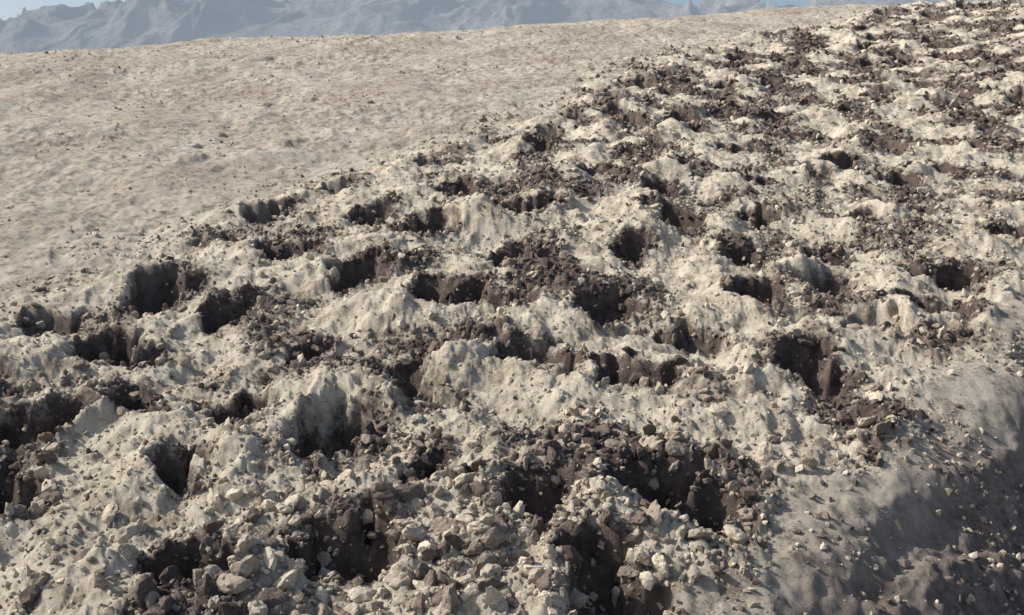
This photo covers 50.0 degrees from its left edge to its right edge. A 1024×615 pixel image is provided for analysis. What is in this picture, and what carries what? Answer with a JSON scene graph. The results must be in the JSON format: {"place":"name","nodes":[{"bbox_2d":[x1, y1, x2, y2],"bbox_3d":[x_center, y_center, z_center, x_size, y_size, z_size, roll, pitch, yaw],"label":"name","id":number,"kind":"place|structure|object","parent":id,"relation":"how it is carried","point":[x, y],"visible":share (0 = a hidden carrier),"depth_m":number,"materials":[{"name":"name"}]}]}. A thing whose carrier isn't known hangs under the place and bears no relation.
{"place":"outdoors","nodes":[
{"label":"outdoors","id":0,"kind":"place"},
{"bbox_2d":[0,0,867,19],"label":"sky","id":1,"kind":"structure","parent":0,"point":[8,8],"materials":[{"name":"white"}]},
{"bbox_2d":[0,0,999,53],"bbox_3d":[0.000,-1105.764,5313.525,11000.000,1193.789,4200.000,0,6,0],"label":"mountain range","id":2,"kind":"structure","parent":0,"point":[107,24],"depth_m":4779.64,"materials":[{"name":"grey stone"}]},
{"bbox_2d":[0,0,1023,614],"bbox_3d":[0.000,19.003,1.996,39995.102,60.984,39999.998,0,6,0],"label":"desert ground","id":3,"kind":"structure","parent":0,"point":[92,184],"depth_m":12.98,"materials":[{"name":"soil"}]},
{"bbox_2d":[0,0,1023,614],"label":"soil clods","id":4,"kind":"object","parent":3,"relation":"on","point":[548,580],"visible":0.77,"depth_m":9.83,"materials":[{"name":"beige soil"}]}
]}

